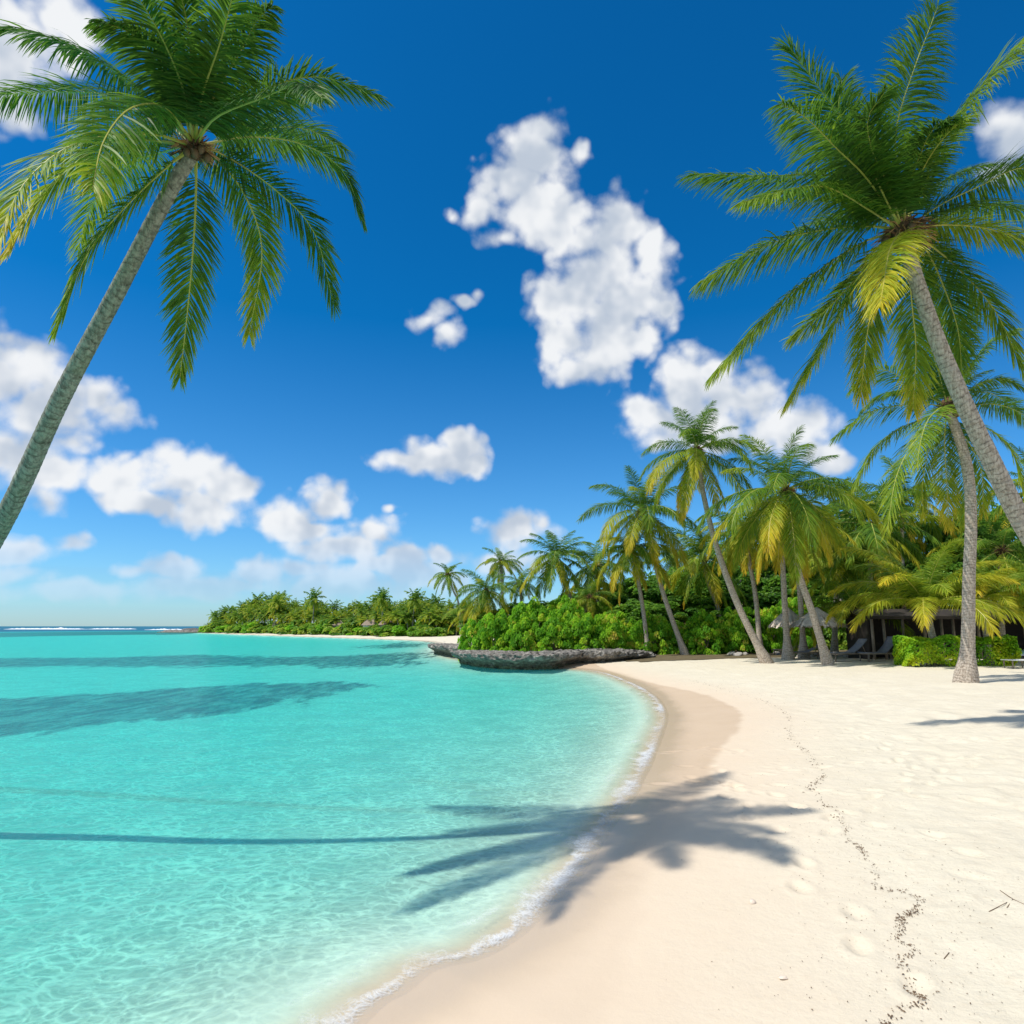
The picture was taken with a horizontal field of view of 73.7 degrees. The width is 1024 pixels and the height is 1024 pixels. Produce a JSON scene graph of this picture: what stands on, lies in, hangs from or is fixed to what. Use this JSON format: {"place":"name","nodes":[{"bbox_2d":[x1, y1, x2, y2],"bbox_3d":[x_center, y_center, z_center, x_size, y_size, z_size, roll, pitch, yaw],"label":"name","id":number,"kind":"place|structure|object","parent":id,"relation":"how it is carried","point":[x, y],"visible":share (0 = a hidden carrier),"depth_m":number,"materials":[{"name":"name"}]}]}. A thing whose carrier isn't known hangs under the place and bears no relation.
{"place":"outdoors","nodes":[
{"label":"outdoors","id":0,"kind":"place"},
{"bbox_2d":[0,626,662,1022],"bbox_3d":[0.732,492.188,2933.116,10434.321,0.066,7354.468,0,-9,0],"label":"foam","id":1,"kind":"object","parent":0,"point":[4,630],"depth_m":92.04,"materials":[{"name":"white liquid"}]},
{"bbox_2d":[156,628,203,634],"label":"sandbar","id":2,"kind":"structure","parent":1,"relation":"in","point":[182,631],"depth_m":275.85,"materials":[{"name":"beige sand"}]},
{"bbox_2d":[428,643,459,657],"bbox_3d":[-4.499,12.363,60.067,4.327,1.761,14.757,3,-10,-18],"label":"rock ledge","id":3,"kind":"object","parent":1,"relation":"in","point":[442,649],"visible":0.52,"depth_m":59.50,"materials":[{"name":"grey stone"}]},
{"bbox_2d":[0,631,1023,1023],"bbox_3d":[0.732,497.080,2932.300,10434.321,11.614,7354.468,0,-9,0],"label":"ground","id":4,"kind":"structure","parent":0,"point":[304,829],"depth_m":9.04,"materials":[{"name":"beige sand"}]},
{"bbox_2d":[0,0,393,548],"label":"coconut palm","id":5,"kind":"object","parent":4,"relation":"on","point":[207,98],"visible":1,"depth_m":8.46,"materials":[{"name":"green plant"}]},
{"bbox_2d":[247,592,268,605],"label":"coconut palm","id":6,"kind":"object","parent":4,"relation":"on","point":[259,597],"visible":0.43,"depth_m":249.67,"materials":[{"name":"green plant"}]},
{"bbox_2d":[265,591,285,625],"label":"coconut palm","id":7,"kind":"object","parent":4,"relation":"on","point":[276,601],"visible":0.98,"depth_m":212.12,"materials":[{"name":"green plant"}]},
{"bbox_2d":[275,619,306,633],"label":"shrub","id":8,"kind":"object","parent":4,"relation":"on","point":[281,630],"visible":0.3,"depth_m":197.21,"materials":[{"name":"green plant"}]},
{"bbox_2d":[291,621,319,633],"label":"shrub","id":9,"kind":"object","parent":4,"relation":"on","point":[303,629],"visible":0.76,"depth_m":185.42,"materials":[{"name":"green plant"}]},
{"bbox_2d":[303,587,326,623],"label":"coconut palm","id":10,"kind":"object","parent":4,"relation":"on","point":[314,603],"visible":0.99,"depth_m":191.58,"materials":[{"name":"green plant"}]},
{"bbox_2d":[310,619,334,634],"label":"shrub","id":11,"kind":"object","parent":4,"relation":"on","point":[326,625],"visible":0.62,"depth_m":177.12,"materials":[{"name":"green plant"}]},
{"bbox_2d":[326,599,342,613],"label":"coconut palm","id":12,"kind":"object","parent":4,"relation":"on","point":[336,606],"visible":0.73,"depth_m":202.26,"materials":[{"name":"green plant"}]},
{"bbox_2d":[329,620,351,634],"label":"shrub","id":13,"kind":"object","parent":4,"relation":"on","point":[336,630],"visible":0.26,"depth_m":170.63,"materials":[{"name":"green plant"}]},
{"bbox_2d":[359,623,379,635],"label":"shrub","id":14,"kind":"object","parent":4,"relation":"on","point":[363,630],"visible":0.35,"depth_m":156.76,"materials":[{"name":"green plant"}]},
{"bbox_2d":[366,608,385,621],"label":"coconut palm","id":15,"kind":"object","parent":4,"relation":"on","point":[376,619],"visible":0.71,"depth_m":160.90,"materials":[{"name":"green plant"}]},
{"bbox_2d":[370,587,392,616],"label":"coconut palm","id":16,"kind":"object","parent":4,"relation":"on","point":[382,602],"visible":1,"depth_m":159.02,"materials":[{"name":"green plant"}]},
{"bbox_2d":[371,625,395,636],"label":"shrub","id":17,"kind":"object","parent":4,"relation":"on","point":[383,631],"visible":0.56,"depth_m":148.33,"materials":[{"name":"green plant"}]},
{"bbox_2d":[386,609,404,624],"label":"coconut palm","id":18,"kind":"object","parent":4,"relation":"on","point":[395,615],"visible":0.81,"depth_m":149.36,"materials":[{"name":"green plant"}]},
{"bbox_2d":[388,624,406,635],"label":"shrub","id":19,"kind":"object","parent":4,"relation":"on","point":[399,628],"visible":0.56,"depth_m":145.63,"materials":[{"name":"green plant"}]},
{"bbox_2d":[397,611,414,629],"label":"coconut palm","id":20,"kind":"object","parent":4,"relation":"on","point":[405,617],"visible":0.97,"depth_m":146.88,"materials":[{"name":"green plant"}]},
{"bbox_2d":[404,587,425,625],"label":"coconut palm","id":21,"kind":"object","parent":4,"relation":"on","point":[413,602],"visible":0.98,"depth_m":147.30,"materials":[{"name":"green plant"}]},
{"bbox_2d":[412,623,437,636],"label":"shrub","id":22,"kind":"object","parent":4,"relation":"on","point":[423,625],"visible":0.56,"depth_m":139.68,"materials":[{"name":"green plant"}]},
{"bbox_2d":[420,606,440,622],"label":"coconut palm","id":23,"kind":"object","parent":4,"relation":"on","point":[428,614],"visible":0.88,"depth_m":141.22,"materials":[{"name":"green plant"}]},
{"bbox_2d":[416,628,453,636],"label":"shrub","id":24,"kind":"object","parent":4,"relation":"on","point":[450,632],"visible":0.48,"depth_m":137.98,"materials":[{"name":"green plant"}]},
{"bbox_2d":[425,614,447,627],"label":"coconut palm","id":25,"kind":"object","parent":4,"relation":"on","point":[435,618],"visible":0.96,"depth_m":139.71,"materials":[{"name":"green plant"}]},
{"bbox_2d":[424,593,448,606],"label":"coconut palm","id":26,"kind":"object","parent":4,"relation":"on","point":[434,599],"visible":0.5,"depth_m":164.22,"materials":[{"name":"green plant"}]},
{"bbox_2d":[421,627,452,636],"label":"shrub","id":27,"kind":"object","parent":4,"relation":"on","point":[430,632],"visible":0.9,"depth_m":137.18,"materials":[{"name":"green plant"}]},
{"bbox_2d":[427,562,467,630],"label":"coconut palm","id":28,"kind":"object","parent":4,"relation":"on","point":[448,578],"visible":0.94,"depth_m":84.45,"materials":[{"name":"green plant"}]},
{"bbox_2d":[441,597,476,643],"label":"coconut palm","id":29,"kind":"object","parent":4,"relation":"on","point":[458,617],"visible":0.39,"depth_m":74.04,"materials":[{"name":"green plant"}]},
{"bbox_2d":[453,618,494,661],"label":"shrub","id":30,"kind":"object","parent":4,"relation":"on","point":[469,632],"visible":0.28,"depth_m":51.77,"materials":[{"name":"green plant"}]},
{"bbox_2d":[450,648,655,672],"bbox_3d":[2.966,10.110,46.397,12.542,1.764,9.423,4,-10,-22],"label":"rock ledge","id":31,"kind":"object","parent":4,"relation":"on","point":[488,660],"visible":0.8,"depth_m":43.18,"materials":[{"name":"grey stone"}]},
{"bbox_2d":[471,608,520,650],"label":"shrub","id":32,"kind":"object","parent":31,"relation":"on","point":[497,628],"visible":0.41,"depth_m":48.66,"materials":[{"name":"green plant"}]},
{"bbox_2d":[502,616,547,651],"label":"shrub","id":33,"kind":"object","parent":31,"relation":"on","point":[514,633],"visible":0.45,"depth_m":47.60,"materials":[{"name":"green plant"}]},
{"bbox_2d":[638,401,773,663],"bbox_3d":[11.297,1.179,39.337,7.253,15.366,7.112,8,-12,-39],"label":"coconut palm","id":34,"kind":"object","parent":4,"relation":"on","point":[697,467],"visible":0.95,"depth_m":39.69,"materials":[{"name":"green plant"}]},
{"bbox_2d":[731,477,833,659],"bbox_3d":[16.699,3.478,42.156,6.344,11.303,5.477,-5,-11,29],"label":"coconut palm","id":35,"kind":"object","parent":4,"relation":"on","point":[787,652],"visible":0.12,"depth_m":41.47,"materials":[{"name":"green plant"}]},
{"bbox_2d":[695,425,885,664],"bbox_3d":[14.755,1.826,36.440,9.044,12.819,9.352,0,-9,0],"label":"coconut palm","id":36,"kind":"object","parent":4,"relation":"on","point":[797,506],"visible":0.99,"depth_m":35.60,"materials":[{"name":"green plant"}]},
{"bbox_2d":[747,494,855,658],"bbox_3d":[17.890,4.127,42.754,5.814,10.179,5.990,3,-10,-15],"label":"coconut palm","id":37,"kind":"object","parent":4,"relation":"on","point":[803,645],"visible":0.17,"depth_m":42.31,"materials":[{"name":"green plant"}]},
{"bbox_2d":[794,644,818,658],"bbox_3d":[17.697,8.442,41.436,2.137,1.040,0.764,-1,-10,5],"label":"sun lounger","id":38,"kind":"object","parent":4,"relation":"on","point":[808,650],"visible":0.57,"depth_m":41.11,"materials":[{"name":"grey wood"}]},
{"bbox_2d":[789,607,848,658],"bbox_3d":[18.567,7.421,41.358,3.376,3.285,3.382,0,-9,0],"label":"thatched parasol","id":39,"kind":"object","parent":4,"relation":"on","point":[805,619],"visible":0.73,"depth_m":40.78,"materials":[{"name":"grey plant"}]},
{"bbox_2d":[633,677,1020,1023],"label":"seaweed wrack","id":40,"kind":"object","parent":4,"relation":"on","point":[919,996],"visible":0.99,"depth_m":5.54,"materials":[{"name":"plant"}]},
{"bbox_2d":[830,639,868,661],"bbox_3d":[18.783,7.752,38.278,2.332,1.293,0.834,1,-10,-7],"label":"sun lounger","id":41,"kind":"object","parent":4,"relation":"on","point":[857,645],"visible":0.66,"depth_m":38.10,"materials":[{"name":"grey wood"}]},
{"bbox_2d":[676,0,1023,545],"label":"coconut palm","id":42,"kind":"object","parent":4,"relation":"on","point":[867,183],"visible":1,"depth_m":14.30,"materials":[{"name":"green plant"}]},
{"bbox_2d":[857,636,893,661],"bbox_3d":[20.363,7.610,37.881,2.332,1.403,0.834,2,-10,-11],"label":"sun lounger","id":43,"kind":"object","parent":4,"relation":"on","point":[887,646],"visible":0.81,"depth_m":37.86,"materials":[{"name":"grey wood"}]},
{"bbox_2d":[825,537,1023,664],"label":"young palm","id":44,"kind":"object","parent":4,"relation":"on","point":[920,592],"visible":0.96,"depth_m":34.11,"materials":[{"name":"green plant"}]},
{"bbox_2d":[829,299,1023,682],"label":"coconut palm","id":45,"kind":"object","parent":4,"relation":"on","point":[966,670],"visible":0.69,"depth_m":25.66,"materials":[{"name":"green plant"}]},
{"bbox_2d":[836,609,1023,659],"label":"beach pavilion","id":46,"kind":"structure","parent":4,"relation":"on","point":[875,630],"depth_m":41.01,"materials":[{"name":"brown wood"}]},
{"bbox_2d":[892,634,1021,666],"bbox_3d":[21.705,6.844,33.514,5.498,1.706,1.942,0,-9,0],"label":"hedge","id":47,"kind":"object","parent":4,"relation":"on","point":[907,654],"visible":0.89,"depth_m":32.86,"materials":[{"name":"green plant"}]},
{"bbox_2d":[916,558,1023,662],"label":"young palm","id":48,"kind":"object","parent":4,"relation":"on","point":[991,592],"visible":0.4,"depth_m":34.64,"materials":[{"name":"green plant"}]},
{"bbox_2d":[926,508,1023,652],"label":"coconut palm","id":49,"kind":"object","parent":4,"relation":"on","point":[1004,550],"visible":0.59,"depth_m":39.93,"materials":[{"name":"green plant"}]},
{"bbox_2d":[990,559,1023,624],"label":"young palm","id":50,"kind":"object","parent":4,"relation":"on","point":[1015,565],"visible":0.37,"depth_m":36.54,"materials":[{"name":"green plant"}]},
{"bbox_2d":[0,0,1023,625],"label":"sky","id":51,"kind":"structure","parent":0,"point":[519,322],"materials":[{"name":"blue"}]},
{"bbox_2d":[520,647,847,661],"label":"leaf litter ground","id":52,"kind":"structure","parent":0,"point":[668,657],"depth_m":45.13,"materials":[{"name":"beige sand"}]},
{"bbox_2d":[456,609,511,627],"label":"broadleaf tree","id":53,"kind":"object","parent":52,"relation":"on","point":[482,616],"visible":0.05,"depth_m":62.17,"materials":[{"name":"green plant"}]},
{"bbox_2d":[454,569,519,625],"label":"coconut palm","id":54,"kind":"object","parent":52,"relation":"on","point":[486,596],"visible":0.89,"depth_m":61.22,"materials":[{"name":"green plant"}]},
{"bbox_2d":[475,547,523,603],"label":"coconut palm","id":55,"kind":"object","parent":52,"relation":"on","point":[501,562],"visible":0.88,"depth_m":77.86,"materials":[{"name":"green plant"}]},
{"bbox_2d":[498,561,541,606],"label":"coconut palm","id":56,"kind":"object","parent":52,"relation":"on","point":[517,582],"visible":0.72,"depth_m":65.42,"materials":[{"name":"green plant"}]},
{"bbox_2d":[506,596,552,649],"bbox_3d":[1.542,9.035,53.627,4.827,4.896,5.211,3,-10,-19],"label":"shrub","id":57,"kind":"object","parent":52,"relation":"on","point":[533,611],"visible":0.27,"depth_m":52.71,"materials":[{"name":"green plant"}]},
{"bbox_2d":[539,597,562,621],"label":"shrub","id":58,"kind":"object","parent":52,"relation":"on","point":[552,605],"visible":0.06,"depth_m":61.62,"materials":[{"name":"green plant"}]},
{"bbox_2d":[529,610,578,650],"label":"shrub","id":59,"kind":"object","parent":52,"relation":"on","point":[555,627],"visible":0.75,"depth_m":47.52,"materials":[{"name":"green plant"}]},
{"bbox_2d":[516,530,595,605],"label":"coconut palm","id":60,"kind":"object","parent":52,"relation":"on","point":[551,564],"visible":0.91,"depth_m":59.39,"materials":[{"name":"green plant"}]},
{"bbox_2d":[540,595,585,647],"bbox_3d":[4.314,8.873,53.467,4.614,4.857,4.443,-3,-10,18],"label":"shrub","id":61,"kind":"object","parent":52,"relation":"on","point":[567,609],"visible":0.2,"depth_m":52.83,"materials":[{"name":"green plant"}]},
{"bbox_2d":[560,612,607,649],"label":"shrub","id":62,"kind":"object","parent":52,"relation":"on","point":[582,629],"visible":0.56,"depth_m":47.80,"materials":[{"name":"green plant"}]},
{"bbox_2d":[570,597,611,648],"bbox_3d":[6.062,9.597,58.079,5.378,4.755,4.898,0,-9,0],"label":"shrub","id":63,"kind":"object","parent":52,"relation":"on","point":[600,607],"visible":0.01,"depth_m":57.48,"materials":[{"name":"green plant"}]},
{"bbox_2d":[566,577,616,618],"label":"coconut palm","id":64,"kind":"object","parent":52,"relation":"on","point":[589,601],"visible":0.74,"depth_m":56.20,"materials":[{"name":"green plant"}]},
{"bbox_2d":[559,537,633,601],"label":"coconut palm","id":65,"kind":"object","parent":52,"relation":"on","point":[581,576],"visible":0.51,"depth_m":61.44,"materials":[{"name":"green plant"}]},
{"bbox_2d":[576,582,638,603],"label":"broadleaf tree","id":66,"kind":"object","parent":52,"relation":"on","point":[635,597],"visible":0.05,"depth_m":64.27,"materials":[{"name":"green plant"}]},
{"bbox_2d":[587,613,629,649],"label":"shrub","id":67,"kind":"object","parent":52,"relation":"on","point":[610,628],"visible":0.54,"depth_m":48.70,"materials":[{"name":"green plant"}]},
{"bbox_2d":[602,611,633,647],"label":"shrub","id":68,"kind":"object","parent":52,"relation":"on","point":[622,617],"visible":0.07,"depth_m":53.76,"materials":[{"name":"green plant"}]},
{"bbox_2d":[615,617,649,649],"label":"shrub","id":69,"kind":"object","parent":52,"relation":"on","point":[631,629],"visible":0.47,"depth_m":49.57,"materials":[{"name":"green plant"}]},
{"bbox_2d":[590,530,685,651],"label":"coconut palm","id":70,"kind":"object","parent":52,"relation":"on","point":[634,561],"visible":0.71,"depth_m":49.35,"materials":[{"name":"green plant"}]},
{"bbox_2d":[576,465,702,654],"bbox_3d":[9.338,3.261,48.779,8.371,14.143,8.213,6,-11,-33],"label":"coconut palm","id":71,"kind":"object","parent":52,"relation":"on","point":[644,521],"visible":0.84,"depth_m":48.63,"materials":[{"name":"green plant"}]},
{"bbox_2d":[601,601,679,626],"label":"broadleaf tree","id":72,"kind":"object","parent":52,"relation":"on","point":[632,609],"visible":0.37,"depth_m":54.08,"materials":[{"name":"green plant"}]},
{"bbox_2d":[608,571,685,609],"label":"broadleaf tree","id":73,"kind":"object","parent":52,"relation":"on","point":[653,589],"visible":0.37,"depth_m":59.77,"materials":[{"name":"green plant"}]},
{"bbox_2d":[631,610,677,654],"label":"shrub","id":74,"kind":"object","parent":52,"relation":"on","point":[661,629],"visible":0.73,"depth_m":49.28,"materials":[{"name":"green plant"}]},
{"bbox_2d":[633,567,710,603],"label":"broadleaf tree","id":75,"kind":"object","parent":52,"relation":"on","point":[669,572],"visible":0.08,"depth_m":62.91,"materials":[{"name":"green plant"}]},
{"bbox_2d":[656,622,699,653],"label":"shrub","id":76,"kind":"object","parent":52,"relation":"on","point":[683,632],"visible":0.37,"depth_m":49.39,"materials":[{"name":"green plant"}]},
{"bbox_2d":[643,529,713,581],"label":"coconut palm","id":77,"kind":"object","parent":52,"relation":"on","point":[668,565],"visible":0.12,"depth_m":69.91,"materials":[{"name":"green plant"}]},
{"bbox_2d":[653,594,724,626],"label":"broadleaf tree","id":78,"kind":"object","parent":52,"relation":"on","point":[694,603],"visible":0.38,"depth_m":55.67,"materials":[{"name":"green plant"}]},
{"bbox_2d":[684,608,726,654],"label":"shrub","id":79,"kind":"object","parent":52,"relation":"on","point":[699,621],"visible":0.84,"depth_m":48.12,"materials":[{"name":"green plant"}]},
{"bbox_2d":[660,521,757,616],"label":"coconut palm","id":80,"kind":"object","parent":52,"relation":"on","point":[708,577],"visible":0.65,"depth_m":55.58,"materials":[{"name":"green plant"}]},
{"bbox_2d":[686,564,763,604],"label":"broadleaf tree","id":81,"kind":"object","parent":52,"relation":"on","point":[739,574],"visible":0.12,"depth_m":60.12,"materials":[{"name":"green plant"}]},
{"bbox_2d":[699,511,758,602],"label":"coconut palm","id":82,"kind":"object","parent":52,"relation":"on","point":[723,539],"visible":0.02,"depth_m":66.08,"materials":[{"name":"green plant"}]},
{"bbox_2d":[701,583,777,615],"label":"broadleaf tree","id":83,"kind":"object","parent":52,"relation":"on","point":[747,593],"visible":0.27,"depth_m":56.67,"materials":[{"name":"green plant"}]},
{"bbox_2d":[711,606,770,652],"bbox_3d":[16.293,8.562,49.279,3.607,3.602,3.933,8,-13,-41],"label":"shrub","id":84,"kind":"object","parent":52,"relation":"on","point":[737,638],"visible":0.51,"depth_m":48.25,"materials":[{"name":"green plant"}]},
{"bbox_2d":[694,498,794,655],"bbox_3d":[15.565,4.427,45.661,7.401,10.544,6.813,0,-9,0],"label":"coconut palm","id":85,"kind":"object","parent":52,"relation":"on","point":[747,562],"visible":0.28,"depth_m":45.74,"materials":[{"name":"green plant"}]},
{"bbox_2d":[749,606,795,652],"bbox_3d":[18.896,8.682,50.220,3.582,3.604,4.027,0,-9,0],"label":"shrub","id":86,"kind":"object","parent":52,"relation":"on","point":[773,635],"visible":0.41,"depth_m":49.20,"materials":[{"name":"green plant"}]},
{"bbox_2d":[740,554,820,594],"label":"broadleaf tree","id":87,"kind":"object","parent":52,"relation":"on","point":[762,580],"visible":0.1,"depth_m":59.21,"materials":[{"name":"green plant"}]},
{"bbox_2d":[768,607,798,642],"bbox_3d":[18.404,8.017,45.297,2.729,3.369,2.686,0,-9,0],"label":"thatched parasol","id":88,"kind":"object","parent":52,"relation":"on","point":[777,622],"visible":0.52,"depth_m":44.96,"materials":[{"name":"grey plant"}]},
{"bbox_2d":[757,576,824,610],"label":"broadleaf tree","id":89,"kind":"object","parent":52,"relation":"on","point":[774,593],"visible":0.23,"depth_m":57.08,"materials":[{"name":"green plant"}]},
{"bbox_2d":[766,597,817,650],"bbox_3d":[22.242,8.942,54.306,4.409,4.469,4.808,-3,-10,20],"label":"shrub","id":90,"kind":"object","parent":52,"relation":"on","point":[793,602],"visible":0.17,"depth_m":53.37,"materials":[{"name":"green plant"}]},
{"bbox_2d":[805,599,847,649],"bbox_3d":[24.980,9.148,55.237,5.000,4.276,5.089,0,-9,0],"label":"shrub","id":91,"kind":"object","parent":52,"relation":"on","point":[842,641],"visible":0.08,"depth_m":53.36,"materials":[{"name":"green plant"}]},
{"bbox_2d":[805,574,865,605],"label":"broadleaf tree","id":92,"kind":"object","parent":52,"relation":"on","point":[817,588],"visible":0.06,"depth_m":56.86,"materials":[{"name":"green plant"}]},
{"bbox_2d":[788,523,898,651],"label":"coconut palm","id":93,"kind":"object","parent":52,"relation":"on","point":[834,646],"visible":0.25,"depth_m":46.17,"materials":[{"name":"green plant"}]},
{"bbox_2d":[800,480,902,630],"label":"coconut palm","id":94,"kind":"object","parent":52,"relation":"on","point":[840,517],"visible":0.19,"depth_m":55.71,"materials":[{"name":"green plant"}]},
{"bbox_2d":[790,570,917,655],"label":"young palm","id":95,"kind":"object","parent":52,"relation":"on","point":[827,605],"visible":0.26,"depth_m":42.62,"materials":[{"name":"green plant"}]},
{"bbox_2d":[806,466,960,606],"bbox_3d":[23.205,3.282,43.995,8.447,12.120,9.146,8,-12,-40],"label":"coconut palm","id":96,"kind":"object","parent":52,"relation":"on","point":[869,531],"visible":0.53,"depth_m":43.42,"materials":[{"name":"green plant"}]},
{"bbox_2d":[848,446,977,608],"bbox_3d":[33.670,2.939,58.349,10.330,17.404,10.305,0,-9,0],"label":"coconut palm","id":97,"kind":"object","parent":52,"relation":"on","point":[936,532],"visible":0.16,"depth_m":58.42,"materials":[{"name":"green plant"}]},
{"bbox_2d":[895,522,962,576],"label":"broadleaf tree","id":98,"kind":"object","parent":52,"relation":"on","point":[930,546],"visible":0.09,"depth_m":60.16,"materials":[{"name":"green plant"}]},
{"bbox_2d":[907,551,984,608],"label":"broadleaf tree","id":99,"kind":"object","parent":52,"relation":"on","point":[915,567],"visible":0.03,"depth_m":54.00,"materials":[{"name":"green plant"}]},
{"bbox_2d":[915,507,996,567],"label":"broadleaf tree","id":100,"kind":"object","parent":52,"relation":"on","point":[979,535],"visible":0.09,"depth_m":60.06,"materials":[{"name":"green plant"}]},
{"bbox_2d":[955,502,1022,561],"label":"broadleaf tree","id":101,"kind":"object","parent":52,"relation":"on","point":[999,520],"visible":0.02,"depth_m":61.46,"materials":[{"name":"green plant"}]},
{"bbox_2d":[981,442,1023,533],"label":"coconut palm","id":102,"kind":"object","parent":52,"relation":"on","point":[997,512],"visible":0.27,"depth_m":54.01,"materials":[{"name":"green plant"}]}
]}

